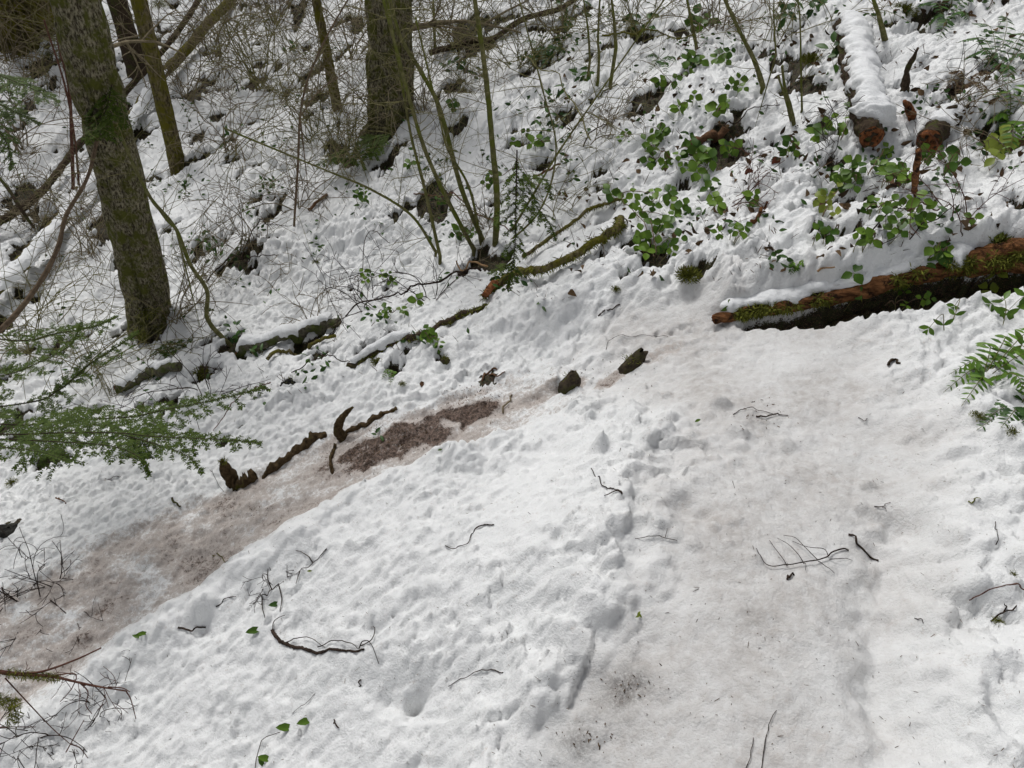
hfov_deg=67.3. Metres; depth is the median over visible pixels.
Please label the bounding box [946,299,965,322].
pinnate sprig
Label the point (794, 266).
sword fern
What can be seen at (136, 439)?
young fir
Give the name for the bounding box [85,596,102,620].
fallen twig
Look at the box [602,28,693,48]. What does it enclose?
fallen twig
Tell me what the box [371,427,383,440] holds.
leafy sprig
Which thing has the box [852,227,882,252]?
bramble
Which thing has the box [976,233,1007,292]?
bramble
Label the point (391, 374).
sword fern
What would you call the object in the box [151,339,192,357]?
fir bough
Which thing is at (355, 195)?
bramble
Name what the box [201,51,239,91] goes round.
fallen twig
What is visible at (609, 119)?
bare shrub
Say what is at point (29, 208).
bare shrub
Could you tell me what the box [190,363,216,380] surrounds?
root clump
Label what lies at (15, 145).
bare shrub
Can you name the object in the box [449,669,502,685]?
fallen twig
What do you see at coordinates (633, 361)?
mossy rock
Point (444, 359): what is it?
rock
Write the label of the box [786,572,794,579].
bark chip
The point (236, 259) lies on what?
evergreen plant
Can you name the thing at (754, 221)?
fallen twig
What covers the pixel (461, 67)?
evergreen plant
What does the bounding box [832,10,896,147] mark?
broken log
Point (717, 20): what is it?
bare shrub
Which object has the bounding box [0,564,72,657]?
bare shrub
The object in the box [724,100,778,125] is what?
fallen twig
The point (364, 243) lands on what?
fallen twig
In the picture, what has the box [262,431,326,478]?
rotten branch
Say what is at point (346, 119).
bare shrub
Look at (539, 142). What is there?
bramble
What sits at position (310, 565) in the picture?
fallen twig
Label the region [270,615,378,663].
fallen branch
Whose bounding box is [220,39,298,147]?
evergreen plant
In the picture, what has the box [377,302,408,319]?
bramble
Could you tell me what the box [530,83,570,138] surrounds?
evergreen plant
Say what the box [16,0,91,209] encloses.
bare shrub
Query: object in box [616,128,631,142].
bramble
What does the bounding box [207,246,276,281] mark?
fallen twig
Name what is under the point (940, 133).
broken log
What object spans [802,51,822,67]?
moss cushion
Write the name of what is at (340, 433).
exposed root
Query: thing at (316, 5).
young tree
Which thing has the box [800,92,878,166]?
bare shrub
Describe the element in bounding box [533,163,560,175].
fallen twig
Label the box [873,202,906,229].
fallen twig
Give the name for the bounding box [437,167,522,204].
bramble
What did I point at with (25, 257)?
fallen pole
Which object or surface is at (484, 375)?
fallen twig
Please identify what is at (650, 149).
bramble
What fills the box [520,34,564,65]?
sword fern
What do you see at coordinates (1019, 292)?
pinnate sprig
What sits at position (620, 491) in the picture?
fallen twig
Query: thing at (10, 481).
moss cushion
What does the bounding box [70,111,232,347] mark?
bare shrub
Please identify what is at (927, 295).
bramble
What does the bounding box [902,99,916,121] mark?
snag
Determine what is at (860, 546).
fallen twig
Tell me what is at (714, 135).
dead log
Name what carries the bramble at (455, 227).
on the ground at (916, 446)
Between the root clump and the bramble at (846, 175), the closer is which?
the bramble at (846, 175)
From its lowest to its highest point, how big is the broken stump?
0.190 m
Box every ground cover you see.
[4,0,1020,445]
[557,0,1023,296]
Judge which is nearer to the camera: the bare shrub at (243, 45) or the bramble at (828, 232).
the bramble at (828, 232)
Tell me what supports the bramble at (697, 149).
on the ground at (916, 446)
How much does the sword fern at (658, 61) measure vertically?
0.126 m
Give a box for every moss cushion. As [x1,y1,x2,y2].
[5,476,19,487]
[42,49,52,59]
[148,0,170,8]
[370,357,380,366]
[611,285,620,292]
[673,264,702,285]
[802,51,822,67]
[891,1,919,16]
[968,410,988,421]
[988,232,1013,245]
[991,616,1005,623]
[1004,424,1021,436]
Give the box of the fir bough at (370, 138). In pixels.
[315,132,394,170]
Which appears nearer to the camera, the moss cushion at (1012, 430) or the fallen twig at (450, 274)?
the moss cushion at (1012, 430)
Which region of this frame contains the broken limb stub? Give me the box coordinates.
[482,280,499,297]
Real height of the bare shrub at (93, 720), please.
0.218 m
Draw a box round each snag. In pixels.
[900,47,918,92]
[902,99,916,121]
[911,148,921,196]
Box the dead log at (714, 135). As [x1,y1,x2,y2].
[690,126,728,144]
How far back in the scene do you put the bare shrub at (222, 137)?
5.99 m
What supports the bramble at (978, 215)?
on the ground at (916, 446)
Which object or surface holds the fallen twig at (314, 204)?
on the ground at (916, 446)
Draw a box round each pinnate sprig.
[919,314,954,335]
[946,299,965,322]
[982,291,1019,325]
[990,330,1023,370]
[999,288,1023,319]
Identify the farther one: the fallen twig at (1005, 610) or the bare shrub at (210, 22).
the bare shrub at (210, 22)
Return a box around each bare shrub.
[0,0,128,112]
[0,0,165,91]
[0,13,152,203]
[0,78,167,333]
[0,140,98,240]
[0,152,200,279]
[0,159,113,383]
[0,220,250,427]
[0,516,80,654]
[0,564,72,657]
[0,711,86,767]
[15,159,262,359]
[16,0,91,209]
[23,650,136,731]
[66,319,269,429]
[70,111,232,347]
[101,0,296,121]
[109,0,413,132]
[128,0,281,94]
[161,39,328,207]
[162,3,399,240]
[166,168,297,300]
[173,0,327,65]
[209,93,366,264]
[212,0,475,118]
[223,0,424,185]
[223,0,683,275]
[241,567,293,612]
[250,0,378,226]
[257,266,350,330]
[267,0,489,147]
[287,0,527,196]
[302,217,441,342]
[316,0,524,88]
[317,234,480,301]
[410,0,580,125]
[412,0,456,52]
[432,0,616,78]
[451,163,530,267]
[488,130,617,221]
[498,31,679,144]
[518,0,752,84]
[541,0,641,89]
[632,0,789,57]
[662,0,715,49]
[684,0,767,93]
[715,0,911,56]
[725,135,784,211]
[755,0,821,125]
[770,65,795,125]
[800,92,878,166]
[852,92,1022,165]
[869,0,887,41]
[876,123,1023,237]
[910,38,1001,106]
[922,31,1023,144]
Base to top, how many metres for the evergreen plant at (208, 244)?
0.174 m
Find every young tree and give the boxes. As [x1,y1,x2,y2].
[106,0,145,78]
[180,0,365,110]
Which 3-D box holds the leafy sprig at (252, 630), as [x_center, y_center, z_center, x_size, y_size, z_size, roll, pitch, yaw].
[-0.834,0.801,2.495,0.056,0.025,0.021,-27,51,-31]
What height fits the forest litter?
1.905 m
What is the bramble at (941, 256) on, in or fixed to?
on the rotten log at (969, 261)
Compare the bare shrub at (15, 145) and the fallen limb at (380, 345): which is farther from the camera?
the bare shrub at (15, 145)
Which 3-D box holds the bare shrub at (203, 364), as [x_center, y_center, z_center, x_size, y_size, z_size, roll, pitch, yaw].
[-1.626,0.004,3.593,0.407,0.591,0.869,30,47,25]
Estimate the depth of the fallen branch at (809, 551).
1.93 m
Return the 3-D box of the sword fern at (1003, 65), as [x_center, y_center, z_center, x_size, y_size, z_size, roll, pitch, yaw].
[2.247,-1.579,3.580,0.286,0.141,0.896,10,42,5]
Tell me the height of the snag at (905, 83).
0.248 m
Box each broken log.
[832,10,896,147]
[916,103,967,150]
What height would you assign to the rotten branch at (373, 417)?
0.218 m
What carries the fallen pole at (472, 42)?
on the ground at (916, 446)
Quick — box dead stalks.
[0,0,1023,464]
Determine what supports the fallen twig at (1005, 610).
on the ground at (916, 446)
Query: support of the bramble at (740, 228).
on the ground at (916, 446)
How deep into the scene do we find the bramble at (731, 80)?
4.00 m
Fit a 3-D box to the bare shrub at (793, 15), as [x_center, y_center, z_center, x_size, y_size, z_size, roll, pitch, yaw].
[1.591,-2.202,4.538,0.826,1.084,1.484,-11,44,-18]
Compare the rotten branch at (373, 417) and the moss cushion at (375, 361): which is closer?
the rotten branch at (373, 417)
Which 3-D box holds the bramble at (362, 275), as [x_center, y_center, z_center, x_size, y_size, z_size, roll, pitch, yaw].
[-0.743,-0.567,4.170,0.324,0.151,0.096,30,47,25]
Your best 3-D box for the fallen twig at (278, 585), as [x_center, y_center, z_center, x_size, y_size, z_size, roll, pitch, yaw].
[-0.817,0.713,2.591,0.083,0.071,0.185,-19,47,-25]
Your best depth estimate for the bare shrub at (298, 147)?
4.24 m
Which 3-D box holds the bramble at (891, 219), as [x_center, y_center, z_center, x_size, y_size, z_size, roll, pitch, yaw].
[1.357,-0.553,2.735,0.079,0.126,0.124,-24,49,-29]
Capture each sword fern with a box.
[382,369,396,384]
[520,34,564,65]
[644,53,675,76]
[788,260,803,274]
[917,0,973,40]
[941,70,989,94]
[944,328,1023,404]
[956,15,1023,86]
[976,381,1023,431]
[985,84,1023,155]
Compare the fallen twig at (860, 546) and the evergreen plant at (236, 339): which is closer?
the fallen twig at (860, 546)
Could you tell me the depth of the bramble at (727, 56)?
4.37 m
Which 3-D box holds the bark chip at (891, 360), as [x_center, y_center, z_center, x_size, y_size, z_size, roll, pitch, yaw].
[1.230,-0.071,2.483,0.037,0.025,0.033,6,41,0]
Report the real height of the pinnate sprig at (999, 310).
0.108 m
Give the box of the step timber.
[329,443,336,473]
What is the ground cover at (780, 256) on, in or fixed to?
on the ground at (916, 446)
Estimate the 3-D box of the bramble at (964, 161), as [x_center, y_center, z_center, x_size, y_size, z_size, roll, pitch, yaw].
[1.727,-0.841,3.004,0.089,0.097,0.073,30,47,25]
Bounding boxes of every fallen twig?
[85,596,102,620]
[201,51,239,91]
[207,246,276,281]
[213,382,270,430]
[241,212,291,256]
[257,570,281,616]
[286,548,326,582]
[291,354,349,372]
[307,193,327,210]
[345,250,481,316]
[362,231,388,267]
[413,185,508,229]
[445,524,493,548]
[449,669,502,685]
[456,260,487,270]
[481,367,504,380]
[492,50,590,140]
[502,394,511,413]
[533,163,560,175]
[583,124,606,146]
[588,84,616,101]
[591,468,622,495]
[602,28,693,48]
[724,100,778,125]
[733,407,775,414]
[750,201,768,223]
[756,413,787,416]
[761,710,776,767]
[817,266,834,271]
[848,533,878,560]
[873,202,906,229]
[907,201,949,211]
[909,204,957,239]
[969,583,1023,600]
[990,603,1016,621]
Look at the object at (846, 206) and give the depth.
3.36 m
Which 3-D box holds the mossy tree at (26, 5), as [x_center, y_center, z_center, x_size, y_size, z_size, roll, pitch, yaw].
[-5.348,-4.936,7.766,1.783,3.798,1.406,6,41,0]
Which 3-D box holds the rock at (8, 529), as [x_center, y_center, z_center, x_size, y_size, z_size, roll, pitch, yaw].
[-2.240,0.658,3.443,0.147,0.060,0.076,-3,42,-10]
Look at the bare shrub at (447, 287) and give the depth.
3.75 m
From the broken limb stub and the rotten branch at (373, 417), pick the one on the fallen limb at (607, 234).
the broken limb stub
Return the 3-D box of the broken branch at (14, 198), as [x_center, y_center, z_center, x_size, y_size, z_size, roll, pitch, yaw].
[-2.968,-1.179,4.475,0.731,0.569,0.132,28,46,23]
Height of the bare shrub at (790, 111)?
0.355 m
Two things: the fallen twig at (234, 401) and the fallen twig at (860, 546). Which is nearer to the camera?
the fallen twig at (860, 546)
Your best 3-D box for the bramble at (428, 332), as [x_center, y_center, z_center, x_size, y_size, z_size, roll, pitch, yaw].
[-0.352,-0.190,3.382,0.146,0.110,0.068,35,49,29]
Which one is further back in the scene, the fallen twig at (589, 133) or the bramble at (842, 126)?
the fallen twig at (589, 133)
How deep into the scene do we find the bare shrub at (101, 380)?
4.29 m
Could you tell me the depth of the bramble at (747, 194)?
3.29 m
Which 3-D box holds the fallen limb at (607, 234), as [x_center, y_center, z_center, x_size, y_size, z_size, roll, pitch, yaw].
[0.183,-0.564,3.482,0.648,0.470,0.285,6,41,0]
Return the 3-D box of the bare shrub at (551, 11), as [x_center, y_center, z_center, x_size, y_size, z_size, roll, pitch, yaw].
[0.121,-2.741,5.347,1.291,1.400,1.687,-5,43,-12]
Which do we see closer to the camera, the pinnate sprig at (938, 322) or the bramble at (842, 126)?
the pinnate sprig at (938, 322)
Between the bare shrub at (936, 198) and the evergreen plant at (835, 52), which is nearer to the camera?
the bare shrub at (936, 198)
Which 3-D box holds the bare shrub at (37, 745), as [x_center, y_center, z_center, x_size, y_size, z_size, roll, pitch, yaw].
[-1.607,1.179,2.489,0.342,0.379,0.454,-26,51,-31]
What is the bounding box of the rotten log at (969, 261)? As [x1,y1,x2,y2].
[711,238,1023,323]
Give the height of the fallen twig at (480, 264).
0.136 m
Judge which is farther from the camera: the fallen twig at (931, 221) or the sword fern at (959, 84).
the sword fern at (959, 84)
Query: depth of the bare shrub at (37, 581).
3.05 m
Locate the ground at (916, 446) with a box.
[0,0,1023,767]
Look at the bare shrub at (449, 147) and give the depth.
3.47 m
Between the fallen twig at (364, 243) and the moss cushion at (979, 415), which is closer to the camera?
the moss cushion at (979, 415)
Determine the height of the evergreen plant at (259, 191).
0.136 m
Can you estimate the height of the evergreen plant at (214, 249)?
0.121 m
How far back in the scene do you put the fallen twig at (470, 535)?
2.28 m
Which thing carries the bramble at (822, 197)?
on the ground at (916, 446)
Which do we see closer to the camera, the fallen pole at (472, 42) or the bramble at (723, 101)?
the bramble at (723, 101)
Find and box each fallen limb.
[266,334,335,360]
[346,303,488,367]
[478,215,627,301]
[522,198,623,259]
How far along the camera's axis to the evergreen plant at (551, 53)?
5.25 m
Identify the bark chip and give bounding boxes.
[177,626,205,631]
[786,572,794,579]
[887,358,900,365]
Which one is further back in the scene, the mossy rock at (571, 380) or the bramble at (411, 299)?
the bramble at (411, 299)
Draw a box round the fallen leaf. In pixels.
[771,157,780,163]
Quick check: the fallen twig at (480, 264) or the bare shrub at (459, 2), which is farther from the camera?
the bare shrub at (459, 2)
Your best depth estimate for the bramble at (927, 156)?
3.08 m
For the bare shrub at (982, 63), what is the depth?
3.40 m
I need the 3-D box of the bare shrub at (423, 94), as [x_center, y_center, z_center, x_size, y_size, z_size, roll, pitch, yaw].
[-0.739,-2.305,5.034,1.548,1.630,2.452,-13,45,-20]
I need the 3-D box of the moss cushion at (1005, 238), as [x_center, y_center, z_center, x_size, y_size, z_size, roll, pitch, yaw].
[1.744,-0.507,2.735,0.122,0.074,0.122,6,41,0]
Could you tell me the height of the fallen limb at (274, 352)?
0.230 m
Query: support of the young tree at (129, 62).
on the ground at (916, 446)
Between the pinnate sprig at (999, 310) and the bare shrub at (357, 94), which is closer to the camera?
the pinnate sprig at (999, 310)
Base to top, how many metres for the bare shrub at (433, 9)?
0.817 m
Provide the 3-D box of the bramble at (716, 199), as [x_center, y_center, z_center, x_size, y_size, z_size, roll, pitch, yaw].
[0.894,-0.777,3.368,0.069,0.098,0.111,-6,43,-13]
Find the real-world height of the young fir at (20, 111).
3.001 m
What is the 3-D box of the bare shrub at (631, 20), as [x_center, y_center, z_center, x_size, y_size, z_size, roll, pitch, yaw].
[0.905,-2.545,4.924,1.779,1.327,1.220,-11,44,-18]
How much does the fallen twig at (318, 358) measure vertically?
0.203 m
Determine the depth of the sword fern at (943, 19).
4.01 m
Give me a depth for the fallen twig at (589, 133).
4.28 m
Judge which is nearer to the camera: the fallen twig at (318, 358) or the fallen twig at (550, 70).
the fallen twig at (318, 358)
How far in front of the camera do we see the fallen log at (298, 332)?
4.19 m
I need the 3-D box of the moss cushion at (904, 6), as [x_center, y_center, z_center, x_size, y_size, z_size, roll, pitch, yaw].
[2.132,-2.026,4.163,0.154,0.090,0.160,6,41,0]
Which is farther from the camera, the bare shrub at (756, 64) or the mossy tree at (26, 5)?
the mossy tree at (26, 5)
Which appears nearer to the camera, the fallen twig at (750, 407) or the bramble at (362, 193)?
the fallen twig at (750, 407)
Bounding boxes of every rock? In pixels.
[0,523,17,537]
[280,375,295,385]
[439,354,449,364]
[558,370,580,393]
[618,347,647,374]
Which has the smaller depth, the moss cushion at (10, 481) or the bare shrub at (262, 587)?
the bare shrub at (262, 587)
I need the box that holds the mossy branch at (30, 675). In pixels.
[0,647,135,757]
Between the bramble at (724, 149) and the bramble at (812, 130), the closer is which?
the bramble at (812, 130)
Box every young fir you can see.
[0,73,60,171]
[0,315,271,481]
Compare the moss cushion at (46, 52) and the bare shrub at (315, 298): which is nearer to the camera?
the bare shrub at (315, 298)
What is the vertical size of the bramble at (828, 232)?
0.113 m
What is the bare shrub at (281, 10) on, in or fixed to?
on the ground at (916, 446)
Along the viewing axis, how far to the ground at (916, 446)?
2.65 m
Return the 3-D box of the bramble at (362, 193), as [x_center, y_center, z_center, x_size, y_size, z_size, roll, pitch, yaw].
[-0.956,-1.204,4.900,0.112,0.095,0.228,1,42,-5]
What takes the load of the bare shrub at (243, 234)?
on the ground at (916, 446)
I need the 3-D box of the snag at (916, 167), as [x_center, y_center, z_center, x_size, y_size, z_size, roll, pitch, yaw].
[1.503,-0.781,2.868,0.165,0.242,0.030,-26,50,-31]
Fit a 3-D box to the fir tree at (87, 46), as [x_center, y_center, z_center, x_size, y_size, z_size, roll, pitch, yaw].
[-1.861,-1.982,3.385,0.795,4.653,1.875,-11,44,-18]
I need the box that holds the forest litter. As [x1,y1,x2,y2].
[1,358,1019,767]
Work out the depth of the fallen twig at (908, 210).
2.76 m
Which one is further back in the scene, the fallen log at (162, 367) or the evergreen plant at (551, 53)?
the evergreen plant at (551, 53)
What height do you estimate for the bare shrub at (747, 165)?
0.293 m
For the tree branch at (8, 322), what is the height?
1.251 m
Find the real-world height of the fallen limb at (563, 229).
0.275 m
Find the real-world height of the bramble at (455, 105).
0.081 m
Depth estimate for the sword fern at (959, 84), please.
3.46 m
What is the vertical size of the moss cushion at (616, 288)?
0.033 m
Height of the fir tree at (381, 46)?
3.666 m
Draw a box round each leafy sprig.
[132,631,145,637]
[245,627,258,633]
[255,717,309,767]
[268,601,277,606]
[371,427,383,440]
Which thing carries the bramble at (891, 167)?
on the ground at (916, 446)
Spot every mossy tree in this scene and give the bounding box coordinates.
[0,0,55,61]
[112,0,183,174]
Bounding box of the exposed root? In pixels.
[333,406,353,442]
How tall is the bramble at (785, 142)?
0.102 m
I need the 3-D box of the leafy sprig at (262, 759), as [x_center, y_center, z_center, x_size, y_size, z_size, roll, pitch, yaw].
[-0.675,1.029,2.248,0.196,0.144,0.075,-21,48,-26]
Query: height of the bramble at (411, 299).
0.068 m
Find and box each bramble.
[352,184,368,203]
[353,190,362,200]
[354,268,397,286]
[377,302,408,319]
[403,158,415,169]
[407,292,423,305]
[418,324,444,354]
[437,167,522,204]
[446,98,459,112]
[449,223,482,242]
[509,128,550,150]
[602,183,691,262]
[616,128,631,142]
[639,128,673,170]
[650,73,682,97]
[654,122,670,146]
[668,90,702,114]
[672,135,716,181]
[681,0,720,76]
[699,174,719,191]
[705,93,729,117]
[706,191,726,214]
[710,47,735,66]
[710,221,752,243]
[718,139,742,157]
[724,72,748,95]
[741,188,759,206]
[779,135,799,157]
[804,113,838,142]
[812,179,852,217]
[812,220,839,246]
[818,154,866,197]
[837,102,850,139]
[840,264,863,310]
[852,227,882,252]
[860,189,937,230]
[867,142,893,174]
[874,205,908,244]
[875,161,919,188]
[885,286,936,309]
[920,143,959,165]
[924,240,954,268]
[944,153,971,176]
[963,212,983,224]
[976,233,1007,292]
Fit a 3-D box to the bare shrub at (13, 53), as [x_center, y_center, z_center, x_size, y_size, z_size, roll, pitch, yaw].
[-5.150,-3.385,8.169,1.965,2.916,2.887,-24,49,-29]
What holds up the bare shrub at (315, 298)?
on the ground at (916, 446)
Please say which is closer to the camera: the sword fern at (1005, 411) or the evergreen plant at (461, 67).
the sword fern at (1005, 411)
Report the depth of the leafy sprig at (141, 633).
2.67 m
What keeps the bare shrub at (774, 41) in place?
on the ground at (916, 446)
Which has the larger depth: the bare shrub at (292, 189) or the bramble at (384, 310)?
the bare shrub at (292, 189)
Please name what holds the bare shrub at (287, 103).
on the ground at (916, 446)
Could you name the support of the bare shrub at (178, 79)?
on the ground at (916, 446)
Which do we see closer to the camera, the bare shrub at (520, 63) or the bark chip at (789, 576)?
the bark chip at (789, 576)
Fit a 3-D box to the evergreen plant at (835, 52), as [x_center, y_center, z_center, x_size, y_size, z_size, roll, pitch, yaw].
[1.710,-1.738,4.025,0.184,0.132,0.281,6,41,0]
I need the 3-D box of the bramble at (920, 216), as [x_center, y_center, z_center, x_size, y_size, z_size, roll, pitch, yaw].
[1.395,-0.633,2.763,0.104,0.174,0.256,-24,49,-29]
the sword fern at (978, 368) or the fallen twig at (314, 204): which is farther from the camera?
the fallen twig at (314, 204)
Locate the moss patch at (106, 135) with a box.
[80,84,134,145]
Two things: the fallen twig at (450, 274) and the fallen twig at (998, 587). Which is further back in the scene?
the fallen twig at (450, 274)
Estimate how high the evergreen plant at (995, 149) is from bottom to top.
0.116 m
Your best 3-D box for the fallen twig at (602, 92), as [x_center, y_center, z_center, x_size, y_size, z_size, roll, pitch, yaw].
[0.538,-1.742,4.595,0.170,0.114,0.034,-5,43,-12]
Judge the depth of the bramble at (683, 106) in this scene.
4.00 m
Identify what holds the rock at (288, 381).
on the ground at (916, 446)
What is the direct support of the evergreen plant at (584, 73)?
on the ground at (916, 446)
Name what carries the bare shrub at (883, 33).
on the ground at (916, 446)
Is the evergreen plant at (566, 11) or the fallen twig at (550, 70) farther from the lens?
the evergreen plant at (566, 11)
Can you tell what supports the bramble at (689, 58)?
on the ground at (916, 446)
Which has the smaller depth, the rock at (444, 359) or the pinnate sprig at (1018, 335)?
the pinnate sprig at (1018, 335)
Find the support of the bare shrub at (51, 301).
on the ground at (916, 446)
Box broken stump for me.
[218,456,257,490]
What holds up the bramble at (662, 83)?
on the ground at (916, 446)
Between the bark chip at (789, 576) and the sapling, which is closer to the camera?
the bark chip at (789, 576)
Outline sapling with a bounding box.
[487,150,556,291]
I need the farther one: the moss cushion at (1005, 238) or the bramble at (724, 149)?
the bramble at (724, 149)
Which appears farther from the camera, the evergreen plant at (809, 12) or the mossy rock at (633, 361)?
the evergreen plant at (809, 12)
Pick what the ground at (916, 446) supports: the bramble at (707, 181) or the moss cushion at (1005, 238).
the bramble at (707, 181)
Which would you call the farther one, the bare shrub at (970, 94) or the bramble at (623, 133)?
the bramble at (623, 133)
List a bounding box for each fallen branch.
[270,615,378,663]
[756,535,850,569]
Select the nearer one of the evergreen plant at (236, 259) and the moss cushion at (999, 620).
the moss cushion at (999, 620)
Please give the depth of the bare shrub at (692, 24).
4.49 m
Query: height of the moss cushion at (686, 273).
0.075 m
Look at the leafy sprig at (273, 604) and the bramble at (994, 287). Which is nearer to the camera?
the leafy sprig at (273, 604)
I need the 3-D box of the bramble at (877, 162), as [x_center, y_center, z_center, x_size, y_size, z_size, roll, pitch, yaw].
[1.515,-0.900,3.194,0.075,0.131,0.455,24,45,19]
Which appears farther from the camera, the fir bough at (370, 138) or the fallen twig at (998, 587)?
the fir bough at (370, 138)
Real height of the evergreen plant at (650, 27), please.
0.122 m
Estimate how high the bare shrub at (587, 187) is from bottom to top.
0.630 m
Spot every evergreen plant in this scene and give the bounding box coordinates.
[177,174,191,192]
[191,229,214,255]
[205,238,222,262]
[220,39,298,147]
[223,320,266,356]
[228,240,254,270]
[243,175,274,217]
[438,56,482,78]
[519,23,571,69]
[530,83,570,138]
[556,0,592,30]
[569,53,700,81]
[623,13,659,31]
[775,0,827,31]
[815,31,838,72]
[982,124,1020,168]
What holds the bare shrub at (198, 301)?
on the ground at (916, 446)
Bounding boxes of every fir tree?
[49,0,194,343]
[357,0,541,147]
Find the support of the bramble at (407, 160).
on the ground at (916, 446)
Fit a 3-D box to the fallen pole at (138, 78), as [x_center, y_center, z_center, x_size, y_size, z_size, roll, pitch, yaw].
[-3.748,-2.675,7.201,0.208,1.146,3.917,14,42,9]
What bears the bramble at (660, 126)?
on the ground at (916, 446)
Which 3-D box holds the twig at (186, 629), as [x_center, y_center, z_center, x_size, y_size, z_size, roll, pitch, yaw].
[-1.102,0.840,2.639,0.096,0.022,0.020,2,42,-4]
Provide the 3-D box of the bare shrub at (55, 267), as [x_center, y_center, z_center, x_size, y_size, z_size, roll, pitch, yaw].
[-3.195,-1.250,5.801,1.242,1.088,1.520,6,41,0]
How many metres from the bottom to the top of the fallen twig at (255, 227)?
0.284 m
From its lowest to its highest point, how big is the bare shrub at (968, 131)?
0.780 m
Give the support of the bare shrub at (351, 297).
on the ground at (916, 446)
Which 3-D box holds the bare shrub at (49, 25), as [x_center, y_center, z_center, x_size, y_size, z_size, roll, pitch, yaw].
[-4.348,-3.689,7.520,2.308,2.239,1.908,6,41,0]
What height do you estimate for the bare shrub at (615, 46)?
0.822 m
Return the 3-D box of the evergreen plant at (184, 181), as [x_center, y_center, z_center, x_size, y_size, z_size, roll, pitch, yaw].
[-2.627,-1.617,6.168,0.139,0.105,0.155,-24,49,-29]
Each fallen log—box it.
[111,358,182,393]
[235,312,340,358]
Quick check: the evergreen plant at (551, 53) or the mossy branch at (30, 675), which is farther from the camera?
the evergreen plant at (551, 53)
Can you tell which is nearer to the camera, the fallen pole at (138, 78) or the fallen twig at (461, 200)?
the fallen twig at (461, 200)
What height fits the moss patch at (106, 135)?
0.237 m
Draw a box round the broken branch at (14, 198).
[0,177,41,230]
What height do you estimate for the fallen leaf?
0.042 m
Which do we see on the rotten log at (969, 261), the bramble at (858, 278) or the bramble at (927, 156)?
the bramble at (858, 278)
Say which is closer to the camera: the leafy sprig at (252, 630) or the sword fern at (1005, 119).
the leafy sprig at (252, 630)
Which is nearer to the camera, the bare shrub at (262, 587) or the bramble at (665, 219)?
the bare shrub at (262, 587)
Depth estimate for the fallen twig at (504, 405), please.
2.99 m
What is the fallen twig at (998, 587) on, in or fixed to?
on the ground at (916, 446)
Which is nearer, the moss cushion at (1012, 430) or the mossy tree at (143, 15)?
the moss cushion at (1012, 430)
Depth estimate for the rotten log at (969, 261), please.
2.76 m
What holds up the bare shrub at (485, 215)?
on the ground at (916, 446)
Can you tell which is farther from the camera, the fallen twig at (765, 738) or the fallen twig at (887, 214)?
the fallen twig at (887, 214)
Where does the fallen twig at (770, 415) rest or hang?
on the ground at (916, 446)
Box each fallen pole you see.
[0,0,234,294]
[1,0,200,225]
[428,0,576,56]
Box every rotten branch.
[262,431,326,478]
[345,406,397,432]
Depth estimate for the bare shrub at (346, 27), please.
6.08 m

